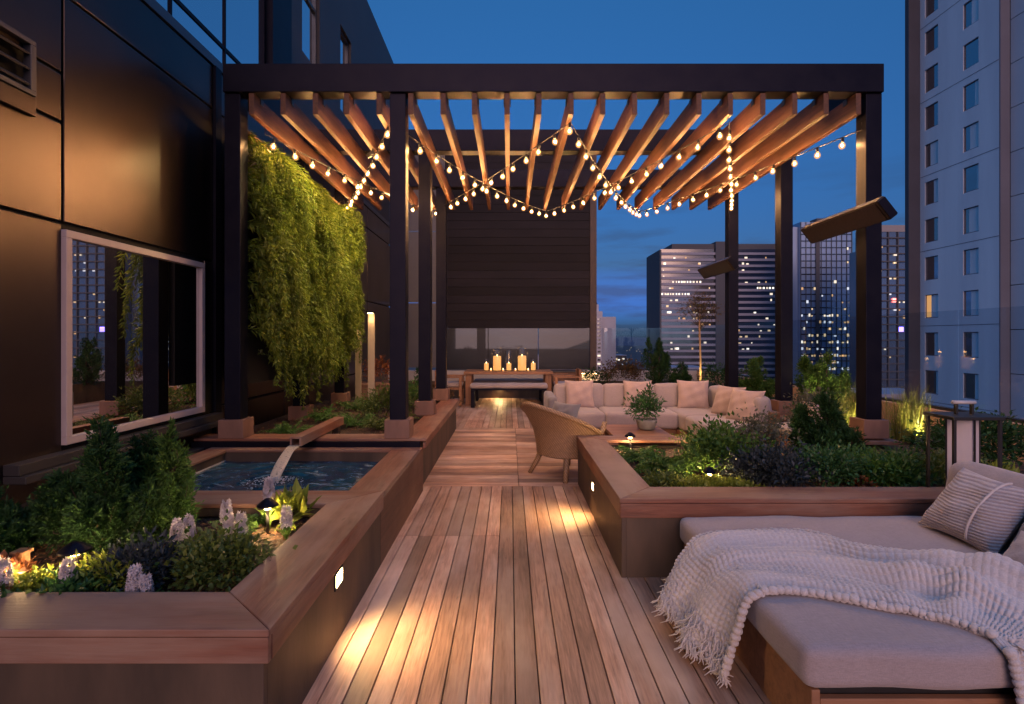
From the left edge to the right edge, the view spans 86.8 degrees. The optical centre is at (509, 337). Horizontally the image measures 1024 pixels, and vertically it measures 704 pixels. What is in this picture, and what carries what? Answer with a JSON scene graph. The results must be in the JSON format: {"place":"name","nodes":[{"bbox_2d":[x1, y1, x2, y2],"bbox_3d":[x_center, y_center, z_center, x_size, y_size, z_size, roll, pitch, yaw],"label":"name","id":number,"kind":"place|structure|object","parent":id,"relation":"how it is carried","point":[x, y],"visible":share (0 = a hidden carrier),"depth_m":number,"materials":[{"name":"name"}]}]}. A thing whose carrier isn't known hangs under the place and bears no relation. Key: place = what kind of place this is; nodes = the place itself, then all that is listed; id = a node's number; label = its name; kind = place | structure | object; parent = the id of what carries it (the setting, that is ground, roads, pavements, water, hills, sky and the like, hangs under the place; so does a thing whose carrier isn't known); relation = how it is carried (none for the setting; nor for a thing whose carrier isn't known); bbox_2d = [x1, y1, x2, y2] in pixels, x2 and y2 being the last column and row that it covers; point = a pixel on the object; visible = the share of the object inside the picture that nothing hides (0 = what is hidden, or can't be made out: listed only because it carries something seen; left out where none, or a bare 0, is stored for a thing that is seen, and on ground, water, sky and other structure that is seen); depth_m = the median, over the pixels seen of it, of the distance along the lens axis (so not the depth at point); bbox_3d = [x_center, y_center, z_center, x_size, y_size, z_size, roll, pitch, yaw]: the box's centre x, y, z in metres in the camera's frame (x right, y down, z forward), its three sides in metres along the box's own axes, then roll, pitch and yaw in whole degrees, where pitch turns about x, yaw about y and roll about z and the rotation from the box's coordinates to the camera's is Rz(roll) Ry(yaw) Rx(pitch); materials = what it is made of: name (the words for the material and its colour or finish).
{"place":"outdoors","nodes":[
{"label":"outdoors","id":0,"kind":"place"},
{"bbox_2d":[466,398,539,703],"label":"terrace floor","id":1,"kind":"structure","parent":0,"point":[513,598],"depth_m":2.89,"materials":[{"name":"brown wood"}]},
{"bbox_2d":[0,491,383,703],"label":"planter","id":2,"kind":"object","parent":1,"relation":"on","point":[267,631],"visible":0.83,"depth_m":1.86,"materials":[{"name":"brown wood"}]},
{"bbox_2d":[0,556,17,591],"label":"hyacinth","id":3,"kind":"object","parent":2,"relation":"on","point":[4,565],"visible":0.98,"depth_m":2.06,"materials":[{"name":"white plant"}]},
{"bbox_2d":[0,546,39,589],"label":"heuchera","id":4,"kind":"object","parent":2,"relation":"on","point":[22,565],"visible":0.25,"depth_m":2.19,"materials":[{"name":"orange plant"}]},
{"bbox_2d":[0,481,57,558],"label":"conifer shrub","id":5,"kind":"object","parent":2,"relation":"on","point":[14,536],"visible":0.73,"depth_m":2.56,"materials":[{"name":"green plant"}]},
{"bbox_2d":[0,564,86,593],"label":"ground cover","id":6,"kind":"object","parent":2,"relation":"on","point":[28,583],"visible":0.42,"depth_m":2.11,"materials":[{"name":"green plant"}]},
{"bbox_2d":[1,565,114,597],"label":"leafy shrub","id":7,"kind":"object","parent":2,"relation":"on","point":[75,582],"visible":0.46,"depth_m":2.08,"materials":[{"name":"green plant"}]},
{"bbox_2d":[57,556,77,583],"bbox_3d":[-1.728,0.947,2.118,0.134,0.187,0.132,0,0,0],"label":"hyacinth","id":8,"kind":"object","parent":2,"relation":"on","point":[65,567],"visible":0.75,"depth_m":2.10,"materials":[{"name":"white plant"}]},
{"bbox_2d":[56,541,92,562],"bbox_3d":[-1.800,0.967,2.240,0.120,0.246,0.120,0,0,0],"label":"path light","id":9,"kind":"object","parent":2,"relation":"in","point":[70,548],"visible":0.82,"depth_m":2.22,"materials":[{"name":"black metal"}]},
{"bbox_2d":[26,415,160,557],"bbox_3d":[-1.972,0.729,2.627,0.576,0.758,0.546,0,0,-40],"label":"conifer shrub","id":10,"kind":"object","parent":2,"relation":"on","point":[82,509],"visible":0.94,"depth_m":2.52,"materials":[{"name":"green plant"}]},
{"bbox_2d":[47,548,161,591],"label":"ground cover","id":11,"kind":"object","parent":2,"relation":"on","point":[104,577],"visible":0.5,"depth_m":2.16,"materials":[{"name":"green plant"}]},
{"bbox_2d":[59,525,200,591],"bbox_3d":[-1.551,0.915,2.276,0.471,0.280,0.422,0,0,-16],"label":"leafy shrub","id":12,"kind":"object","parent":2,"relation":"on","point":[141,556],"visible":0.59,"depth_m":2.23,"materials":[{"name":"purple plant"}]},
{"bbox_2d":[115,562,154,591],"bbox_3d":[-1.441,0.954,2.083,0.136,0.172,0.132,0,0,0],"label":"hyacinth","id":13,"kind":"object","parent":2,"relation":"on","point":[134,572],"visible":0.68,"depth_m":2.06,"materials":[{"name":"white plant"}]},
{"bbox_2d":[120,416,204,544],"bbox_3d":[-1.800,0.754,2.795,0.380,0.696,0.385,0,0,-41],"label":"conifer shrub","id":14,"kind":"object","parent":2,"relation":"on","point":[167,477],"visible":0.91,"depth_m":2.75,"materials":[{"name":"green plant"}]},
{"bbox_2d":[26,518,307,591],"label":"mulch","id":15,"kind":"object","parent":2,"relation":"in","point":[202,524],"visible":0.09,"depth_m":2.64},
{"bbox_2d":[143,515,297,591],"bbox_3d":[-1.239,0.925,2.288,0.598,0.258,0.508,0,0,0],"label":"leafy shrub","id":16,"kind":"object","parent":2,"relation":"on","point":[233,550],"visible":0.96,"depth_m":2.23,"materials":[{"name":"green plant"}]},
{"bbox_2d":[256,476,276,530],"bbox_3d":[-1.301,0.893,2.918,0.136,0.294,0.122,0,0,-21],"label":"hyacinth","id":17,"kind":"object","parent":2,"relation":"on","point":[270,488],"visible":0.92,"depth_m":2.91,"materials":[{"name":"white plant"}]},
{"bbox_2d":[274,504,294,540],"bbox_3d":[-1.139,0.945,2.759,0.137,0.190,0.136,0,0,0],"label":"hyacinth","id":18,"kind":"object","parent":2,"relation":"on","point":[287,518],"visible":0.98,"depth_m":2.75,"materials":[{"name":"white plant"}]},
{"bbox_2d":[259,478,321,530],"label":"hosta","id":19,"kind":"object","parent":2,"relation":"on","point":[296,499],"visible":0.57,"depth_m":2.96,"materials":[{"name":"green plant"}]},
{"bbox_2d":[0,0,444,507],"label":"building","id":20,"kind":"structure","parent":1,"relation":"on","point":[112,211],"depth_m":4.28,"materials":[{"name":"metal"}]},
{"bbox_2d":[3,229,222,484],"bbox_3d":[-2.940,0.072,4.335,0.160,1.595,2.270,0,0,0],"label":"window","id":21,"kind":"structure","parent":20,"relation":"in","point":[133,317],"depth_m":4.21,"materials":[{"name":"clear glass"}]},
{"bbox_2d":[302,0,316,63],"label":"window","id":22,"kind":"structure","parent":20,"relation":"in","point":[309,7],"depth_m":8.38,"materials":[{"name":"blue glass"}]},
{"bbox_2d":[445,155,596,369],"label":"screen wall","id":23,"kind":"structure","parent":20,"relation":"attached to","point":[517,277],"depth_m":13.50,"materials":[{"name":"black wood"}]},
{"bbox_2d":[192,399,459,483],"bbox_3d":[-1.873,1.192,6.756,2.175,0.496,3.448,0,0,0],"label":"planter","id":24,"kind":"object","parent":1,"relation":"on","point":[432,435],"visible":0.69,"depth_m":5.46,"materials":[{"name":"wood"}]},
{"bbox_2d":[259,420,310,433],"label":"fern","id":25,"kind":"object","parent":24,"relation":"in","point":[277,429],"visible":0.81,"depth_m":5.53,"materials":[{"name":"green plant"}]},
{"bbox_2d":[290,417,343,445],"bbox_3d":[-1.840,0.947,5.242,0.096,0.187,1.195,0,0,0],"label":"water spout","id":26,"kind":"object","parent":24,"relation":"on","point":[333,424],"visible":0.98,"depth_m":5.10,"materials":[{"name":"brown wood"}]},
{"bbox_2d":[366,311,374,398],"bbox_3d":[-2.100,0.310,8.165,0.110,1.420,0.130,0,0,0],"label":"bollard light","id":27,"kind":"object","parent":24,"relation":"on","point":[371,349],"visible":0.78,"depth_m":8.20,"materials":[{"name":"metal"}]},
{"bbox_2d":[352,380,417,418],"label":"leafy shrub","id":28,"kind":"object","parent":24,"relation":"on","point":[375,398],"visible":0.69,"depth_m":6.61,"materials":[{"name":"green plant"}]},
{"bbox_2d":[218,64,888,438],"bbox_3d":[0.407,-0.772,6.968,6.271,3.585,3.825,0,0,0],"label":"pergola","id":29,"kind":"object","parent":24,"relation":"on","point":[840,94],"visible":0.9,"depth_m":5.21,"materials":[{"name":"metal"}]},
{"bbox_2d":[247,131,366,410],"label":"living wall","id":30,"kind":"structure","parent":29,"relation":"attached to","point":[306,258],"depth_m":5.91,"materials":[{"name":"green plant"}]},
{"bbox_2d":[346,118,733,217],"bbox_3d":[0.542,-1.994,7.000,6.135,0.292,3.612,0,0,0],"label":"string light","id":31,"kind":"object","parent":29,"relation":"hanging from","point":[376,157],"visible":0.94,"depth_m":6.39,"materials":[{"name":"white glass"}]},
{"bbox_2d":[264,121,861,217],"bbox_3d":[0.477,-1.964,6.976,5.764,0.353,3.660,0,0,0],"label":"string light","id":32,"kind":"object","parent":29,"relation":"hanging from","point":[569,131],"visible":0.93,"depth_m":6.31,"materials":[{"name":"white glass"}]},
{"bbox_2d":[698,256,738,278],"bbox_3d":[3.235,-1.080,8.390,0.234,0.208,1.244,0,0,0],"label":"patio heater","id":33,"kind":"object","parent":29,"relation":"attached to","point":[724,265],"visible":1,"depth_m":8.21,"materials":[{"name":"brown metal"}]},
{"bbox_2d":[801,196,897,243],"bbox_3d":[3.235,-1.110,5.200,0.234,0.208,1.224,0,0,0],"label":"patio heater","id":34,"kind":"object","parent":29,"relation":"attached to","point":[873,212],"visible":1,"depth_m":5.02,"materials":[{"name":"brown metal"}]},
{"bbox_2d":[302,398,771,703],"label":"deck","id":35,"kind":"structure","parent":1,"relation":"on","point":[598,629],"depth_m":2.73,"materials":[{"name":"brown wood"}]},
{"bbox_2d":[95,445,422,563],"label":"pool","id":36,"kind":"structure","parent":35,"relation":"on","point":[395,474],"depth_m":4.46,"materials":[{"name":"liquid"}]},
{"bbox_2d":[355,330,361,397],"bbox_3d":[-2.550,0.430,9.065,0.110,1.180,0.130,0,0,0],"label":"bollard light","id":37,"kind":"object","parent":35,"relation":"on","point":[358,378],"visible":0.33,"depth_m":9.10,"materials":[{"name":"metal"}]},
{"bbox_2d":[435,370,464,405],"bbox_3d":[-1.270,1.040,11.550,0.580,0.760,0.610,0,0,0],"label":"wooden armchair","id":38,"kind":"object","parent":35,"relation":"on","point":[459,385],"visible":0.49,"depth_m":11.31,"materials":[{"name":"brown wood"}]},
{"bbox_2d":[464,369,552,405],"bbox_3d":[-0.030,1.062,11.674,1.860,0.715,0.847,0,0,0],"label":"dining table","id":39,"kind":"object","parent":35,"relation":"on","point":[469,374],"visible":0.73,"depth_m":11.32,"materials":[{"name":"brown wood"}]},
{"bbox_2d":[474,378,542,400],"bbox_3d":[-0.020,1.173,12.300,1.592,0.494,0.372,0,0,0],"label":"dining bench","id":40,"kind":"object","parent":35,"relation":"on","point":[504,380],"visible":0.56,"depth_m":12.12,"materials":[{"name":"brown fabric"}]},
{"bbox_2d":[470,382,547,407],"bbox_3d":[-0.020,1.173,11.140,1.592,0.494,0.372,0,0,0],"label":"dining bench","id":41,"kind":"object","parent":35,"relation":"on","point":[474,387],"visible":0.95,"depth_m":10.97,"materials":[{"name":"fabric"}]},
{"bbox_2d":[409,381,667,397],"bbox_3d":[0.825,1.220,13.021,7.450,0.400,0.558,0,0,0],"label":"planter","id":42,"kind":"object","parent":35,"relation":"on","point":[508,393],"visible":0.05,"depth_m":12.75,"materials":[{"name":"brown wood"}]},
{"bbox_2d":[598,356,647,382],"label":"leafy shrub","id":43,"kind":"object","parent":42,"relation":"on","point":[628,368],"visible":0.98,"depth_m":12.10,"materials":[{"name":"green plant"}]},
{"bbox_2d":[650,380,944,444],"bbox_3d":[3.900,1.189,8.800,1.360,0.462,7.600,0,0,0],"label":"planter","id":44,"kind":"object","parent":35,"relation":"on","point":[889,441],"visible":0.12,"depth_m":5.05,"materials":[{"name":"brown wood"}]},
{"bbox_2d":[641,336,672,384],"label":"conifer shrub","id":45,"kind":"object","parent":44,"relation":"on","point":[659,369],"visible":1,"depth_m":11.76,"materials":[{"name":"green plant"}]},
{"bbox_2d":[666,361,693,382],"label":"conifer shrub","id":46,"kind":"object","parent":44,"relation":"on","point":[674,376],"visible":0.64,"depth_m":10.98,"materials":[{"name":"green plant"}]},
{"bbox_2d":[675,290,724,380],"bbox_3d":[3.689,0.054,10.490,1.063,2.013,0.938,0,0,42],"label":"slender tree","id":47,"kind":"object","parent":44,"relation":"on","point":[695,305],"visible":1,"depth_m":10.48,"materials":[{"name":"green plant"}]},
{"bbox_2d":[696,357,744,386],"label":"leafy shrub","id":48,"kind":"object","parent":44,"relation":"on","point":[711,373],"visible":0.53,"depth_m":10.60,"materials":[{"name":"green plant"}]},
{"bbox_2d":[738,355,774,398],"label":"conifer shrub","id":49,"kind":"object","parent":44,"relation":"on","point":[754,382],"visible":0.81,"depth_m":8.69,"materials":[{"name":"green plant"}]},
{"bbox_2d":[774,382,848,424],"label":"leafy shrub","id":50,"kind":"object","parent":44,"relation":"on","point":[804,398],"visible":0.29,"depth_m":5.75,"materials":[{"name":"green plant"}]},
{"bbox_2d":[794,349,855,413],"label":"conifer shrub","id":51,"kind":"object","parent":44,"relation":"on","point":[816,375],"visible":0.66,"depth_m":6.63,"materials":[{"name":"green plant"}]},
{"bbox_2d":[882,384,941,442],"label":"ornamental grass","id":52,"kind":"object","parent":44,"relation":"on","point":[901,420],"depth_m":5.31,"materials":[{"name":"green plant"}]},
{"bbox_2d":[577,436,1023,578],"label":"planter","id":53,"kind":"object","parent":35,"relation":"on","point":[637,517],"visible":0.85,"depth_m":3.23,"materials":[{"name":"brown wood"}]},
{"bbox_2d":[614,445,662,462],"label":"fern","id":54,"kind":"object","parent":53,"relation":"on","point":[625,452],"visible":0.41,"depth_m":4.56,"materials":[{"name":"green plant"}]},
{"bbox_2d":[637,467,695,486],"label":"ground cover","id":55,"kind":"object","parent":53,"relation":"on","point":[651,477],"visible":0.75,"depth_m":3.71,"materials":[{"name":"green plant"}]},
{"bbox_2d":[628,448,718,478],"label":"fern","id":56,"kind":"object","parent":53,"relation":"on","point":[649,461],"visible":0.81,"depth_m":4.06,"materials":[{"name":"green plant"}]},
{"bbox_2d":[656,470,765,486],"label":"ground cover","id":57,"kind":"object","parent":53,"relation":"on","point":[714,481],"visible":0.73,"depth_m":3.60,"materials":[{"name":"green plant"}]},
{"bbox_2d":[673,410,780,481],"bbox_3d":[1.617,0.797,4.056,0.759,0.507,0.763,0,0,18],"label":"leafy shrub","id":58,"kind":"object","parent":53,"relation":"on","point":[707,447],"visible":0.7,"depth_m":3.97,"materials":[{"name":"green plant"}]},
{"bbox_2d":[696,438,840,486],"bbox_3d":[1.800,0.866,3.735,0.970,0.393,0.630,0,0,22],"label":"leafy shrub","id":59,"kind":"object","parent":53,"relation":"on","point":[776,464],"visible":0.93,"depth_m":3.66,"materials":[{"name":"purple plant"}]},
{"bbox_2d":[729,402,807,449],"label":"leafy shrub","id":60,"kind":"object","parent":53,"relation":"on","point":[760,429],"visible":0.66,"depth_m":4.19,"materials":[{"name":"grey plant"}]},
{"bbox_2d":[786,387,869,455],"bbox_3d":[2.524,0.764,4.342,0.575,0.733,0.504,0,0,20],"label":"conifer shrub","id":61,"kind":"object","parent":53,"relation":"on","point":[802,420],"visible":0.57,"depth_m":4.30,"materials":[{"name":"green plant"}]},
{"bbox_2d":[784,431,883,486],"bbox_3d":[2.229,0.859,3.760,0.653,0.406,0.745,0,0,0],"label":"leafy shrub","id":62,"kind":"object","parent":53,"relation":"on","point":[832,456],"visible":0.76,"depth_m":3.66,"materials":[{"name":"green plant"}]},
{"bbox_2d":[835,442,937,486],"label":"leafy shrub","id":63,"kind":"object","parent":53,"relation":"on","point":[899,472],"visible":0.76,"depth_m":3.66,"materials":[{"name":"green plant"}]},
{"bbox_2d":[882,447,1012,486],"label":"leafy shrub","id":64,"kind":"object","parent":53,"relation":"on","point":[937,460],"visible":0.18,"depth_m":3.73,"materials":[{"name":"green plant"}]},
{"bbox_2d":[890,406,1023,468],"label":"leafy shrub","id":65,"kind":"object","parent":53,"relation":"on","point":[989,433],"visible":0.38,"depth_m":4.01,"materials":[{"name":"green plant"}]},
{"bbox_2d":[923,400,1004,486],"bbox_3d":[2.800,0.669,3.345,0.310,0.561,0.240,0,0,0],"label":"lantern","id":66,"kind":"object","parent":53,"relation":"on","point":[962,436],"visible":0.83,"depth_m":3.29,"materials":[{"name":"black metal"}]},
{"bbox_2d":[680,461,1023,703],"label":"daybed","id":67,"kind":"object","parent":35,"relation":"on","point":[795,649],"visible":0.37,"depth_m":1.90,"materials":[{"name":"grey fabric"}]},
{"bbox_2d":[650,527,1023,703],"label":"throw blanket","id":68,"kind":"object","parent":67,"relation":"on","point":[717,583],"visible":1,"depth_m":2.27,"materials":[{"name":"beige fabric"}]},
{"bbox_2d":[918,467,1023,552],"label":"throw pillow","id":69,"kind":"object","parent":67,"relation":"on","point":[981,512],"visible":1,"depth_m":2.67,"materials":[{"name":"grey fabric"}]},
{"bbox_2d":[1002,530,1023,564],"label":"throw pillow","id":70,"kind":"object","parent":67,"relation":"on","point":[1014,551],"visible":0.45,"depth_m":2.34,"materials":[{"name":"grey fabric"}]},
{"bbox_2d":[388,369,696,380],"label":"parapet wall","id":71,"kind":"structure","parent":1,"relation":"on","point":[693,372],"depth_m":13.32,"materials":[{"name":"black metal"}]},
{"bbox_2d":[423,428,680,489],"bbox_3d":[1.370,1.439,6.832,4.460,0.041,3.297,0,0,0],"label":"deck landing","id":72,"kind":"object","parent":1,"relation":"on","point":[480,457],"visible":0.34,"depth_m":6.16,"materials":[{"name":"brown wood"}]},
{"bbox_2d":[520,402,606,483],"bbox_3d":[0.512,1.030,5.591,0.858,0.799,0.848,0,0,-38],"label":"wicker armchair","id":73,"kind":"object","parent":72,"relation":"on","point":[556,433],"visible":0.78,"depth_m":5.34,"materials":[{"name":"wicker"}]},
{"bbox_2d":[604,425,676,444],"bbox_3d":[1.390,1.220,5.893,0.620,0.400,0.946,0,0,0],"label":"coffee table","id":74,"kind":"object","parent":72,"relation":"on","point":[618,430],"visible":0.37,"depth_m":5.86,"materials":[{"name":"brown wood"}]},
{"bbox_2d":[621,378,667,429],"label":"potted plant","id":75,"kind":"object","parent":74,"relation":"on","point":[644,422],"visible":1,"depth_m":5.98,"materials":[{"name":"green plant"}]},
{"bbox_2d":[544,383,779,444],"bbox_3d":[1.808,1.009,7.170,2.625,0.702,1.900,0,0,0],"label":"sectional sofa","id":76,"kind":"object","parent":72,"relation":"on","point":[609,400],"visible":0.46,"depth_m":7.24,"materials":[{"name":"beige fabric"}]},
{"bbox_2d":[565,380,594,407],"bbox_3d":[1.000,0.810,7.738,0.425,0.404,0.213,0,0,0],"label":"throw pillow","id":77,"kind":"object","parent":76,"relation":"on","point":[579,392],"visible":0.9,"depth_m":7.68,"materials":[{"name":"fabric"}]},
{"bbox_2d":[623,380,651,406],"bbox_3d":[1.830,0.810,7.740,0.418,0.394,0.218,0,0,0],"label":"throw pillow","id":78,"kind":"object","parent":76,"relation":"on","point":[630,387],"visible":0.45,"depth_m":7.70,"materials":[{"name":"fabric"}]},
{"bbox_2d":[677,380,708,407],"bbox_3d":[2.600,0.810,7.682,0.443,0.413,0.211,0,0,15],"label":"throw pillow","id":79,"kind":"object","parent":76,"relation":"on","point":[692,394],"visible":0.96,"depth_m":7.62,"materials":[{"name":"fabric"}]},
{"bbox_2d":[711,385,745,414],"bbox_3d":[2.821,0.820,7.001,0.222,0.389,0.440,0,0,-28],"label":"throw pillow","id":80,"kind":"object","parent":76,"relation":"on","point":[722,400],"visible":0.56,"depth_m":7.00,"materials":[{"name":"fabric"}]},
{"bbox_2d":[725,388,765,422],"bbox_3d":[2.820,0.820,6.500,0.209,0.395,0.466,0,0,-32],"label":"throw pillow","id":81,"kind":"object","parent":76,"relation":"on","point":[739,399],"visible":0.73,"depth_m":6.45,"materials":[{"name":"fabric"}]},
{"bbox_2d":[697,312,1023,461],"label":"glass railing","id":82,"kind":"object","parent":1,"relation":"on","point":[936,407],"visible":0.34,"depth_m":6.21,"materials":[{"name":"glass"}]},
{"bbox_2d":[409,346,646,369],"bbox_3d":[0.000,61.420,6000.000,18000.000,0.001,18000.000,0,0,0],"label":"ground","id":83,"kind":"structure","parent":0,"point":[633,352],"depth_m":2251.95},
{"bbox_2d":[905,0,1023,418],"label":"hotel tower","id":84,"kind":"structure","parent":83,"relation":"on","point":[964,188],"depth_m":38.09,"materials":[{"name":"concrete"}]},
{"bbox_2d":[926,332,937,355],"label":"window","id":85,"kind":"structure","parent":84,"relation":"in","point":[931,337],"depth_m":41.12,"materials":[{"name":"glass"}]},
{"bbox_2d":[926,294,937,317],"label":"window","id":86,"kind":"structure","parent":84,"relation":"in","point":[931,300],"depth_m":41.08,"materials":[{"name":"glass"}]},
{"bbox_2d":[926,255,937,280],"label":"window","id":87,"kind":"structure","parent":84,"relation":"in","point":[931,262],"depth_m":41.10,"materials":[{"name":"glass"}]},
{"bbox_2d":[926,217,937,242],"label":"window","id":88,"kind":"structure","parent":84,"relation":"in","point":[931,224],"depth_m":41.10,"materials":[{"name":"glass"}]},
{"bbox_2d":[926,178,937,204],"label":"window","id":89,"kind":"structure","parent":84,"relation":"in","point":[931,186],"depth_m":41.10,"materials":[{"name":"glass"}]},
{"bbox_2d":[964,373,978,399],"bbox_3d":[32.100,3.370,37.575,0.100,1.780,1.250,0,0,0],"label":"window","id":90,"kind":"structure","parent":84,"relation":"in","point":[971,381],"depth_m":37.63,"materials":[{"name":"glass"}]},
{"bbox_2d":[964,332,978,357],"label":"window","id":91,"kind":"structure","parent":84,"relation":"in","point":[971,339],"depth_m":37.63,"materials":[{"name":"glass"}]},
{"bbox_2d":[964,290,978,315],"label":"window","id":92,"kind":"structure","parent":84,"relation":"in","point":[971,298],"depth_m":37.61,"materials":[{"name":"glass"}]},
{"bbox_2d":[964,247,978,274],"bbox_3d":[32.100,-5.285,37.575,0.100,1.780,1.250,0,0,0],"label":"window","id":93,"kind":"structure","parent":84,"relation":"in","point":[971,256],"depth_m":37.61,"materials":[{"name":"glass"}]},
{"bbox_2d":[964,205,978,233],"bbox_3d":[32.100,-8.170,37.575,0.100,1.780,1.250,0,0,0],"label":"window","id":94,"kind":"structure","parent":84,"relation":"in","point":[971,215],"depth_m":37.61,"materials":[{"name":"glass"}]},
{"bbox_2d":[964,163,978,192],"bbox_3d":[32.100,-11.055,37.575,0.100,1.780,1.250,0,0,0],"label":"window","id":95,"kind":"structure","parent":84,"relation":"in","point":[971,173],"depth_m":37.63,"materials":[{"name":"glass"}]},
{"bbox_2d":[964,121,978,151],"bbox_3d":[32.100,-13.940,37.575,0.100,1.780,1.250,0,0,0],"label":"window","id":96,"kind":"structure","parent":84,"relation":"in","point":[971,132],"depth_m":37.61,"materials":[{"name":"glass"}]},
{"bbox_2d":[964,79,978,110],"bbox_3d":[32.100,-16.825,37.575,0.100,1.780,1.250,0,0,0],"label":"window","id":97,"kind":"structure","parent":84,"relation":"in","point":[971,91],"depth_m":37.63,"materials":[{"name":"glass"}]},
{"bbox_2d":[964,36,978,69],"bbox_3d":[32.100,-19.710,37.575,0.100,1.780,1.250,0,0,0],"label":"window","id":98,"kind":"structure","parent":84,"relation":"in","point":[971,50],"depth_m":37.63,"materials":[{"name":"glass"}]},
{"bbox_2d":[964,0,978,28],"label":"window","id":99,"kind":"structure","parent":84,"relation":"in","point":[971,8],"depth_m":37.63,"materials":[{"name":"glass"}]},
{"bbox_2d":[597,304,615,368],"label":"white tower","id":100,"kind":"structure","parent":0,"point":[606,338],"depth_m":403.00,"materials":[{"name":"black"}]},
{"bbox_2d":[367,0,904,337],"label":"sky","id":101,"kind":"structure","parent":0,"point":[412,31],"materials":[{"name":"blue"}]},
{"bbox_2d":[647,241,774,379],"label":"office tower","id":102,"kind":"structure","parent":0,"point":[674,277],"depth_m":300.00,"materials":[{"name":"black"}]},
{"bbox_2d":[793,218,851,386],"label":"glass tower","id":103,"kind":"structure","parent":0,"point":[820,279],"depth_m":260.00,"materials":[{"name":"blue glass"}]},
{"bbox_2d":[849,225,904,388],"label":"grid tower","id":104,"kind":"structure","parent":0,"point":[893,304],"depth_m":200.00,"materials":[{"name":"grey"}]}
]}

